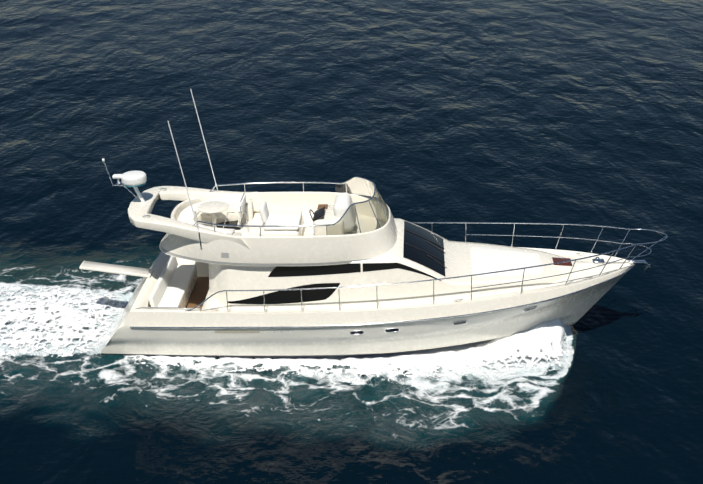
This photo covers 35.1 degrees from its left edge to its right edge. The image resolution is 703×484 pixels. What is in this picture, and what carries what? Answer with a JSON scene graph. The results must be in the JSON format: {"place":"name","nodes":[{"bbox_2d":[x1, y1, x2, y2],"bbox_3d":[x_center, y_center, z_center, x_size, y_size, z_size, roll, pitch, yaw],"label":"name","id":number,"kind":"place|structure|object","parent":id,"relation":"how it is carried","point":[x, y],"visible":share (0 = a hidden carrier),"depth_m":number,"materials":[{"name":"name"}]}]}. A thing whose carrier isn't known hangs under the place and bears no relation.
{"place":"outdoors","nodes":[
{"label":"outdoors","id":0,"kind":"place"},
{"bbox_2d":[0,0,702,483],"bbox_3d":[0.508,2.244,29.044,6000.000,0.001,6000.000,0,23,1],"label":"sea","id":1,"kind":"structure","parent":0,"point":[528,118],"depth_m":38.81,"materials":[{"name":"liquid"}]},
{"bbox_2d":[0,285,128,356],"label":"wake foam","id":2,"kind":"object","parent":1,"relation":"on","point":[71,318],"visible":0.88,"depth_m":29.32,"materials":[{"name":"white"}]},
{"bbox_2d":[123,318,566,383],"bbox_3d":[-0.052,2.699,27.225,11.369,0.763,2.752,-2,23,-4],"label":"foam","id":3,"kind":"object","parent":1,"relation":"on","point":[533,341],"visible":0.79,"depth_m":27.39,"materials":[{"name":"white"}]},
{"bbox_2d":[79,89,666,357],"bbox_3d":[0.381,-0.321,27.962,14.922,6.575,4.356,0,23,3],"label":"yacht","id":4,"kind":"object","parent":1,"relation":"on","point":[358,269],"visible":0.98,"depth_m":27.12,"materials":[{"name":"white plastic"}]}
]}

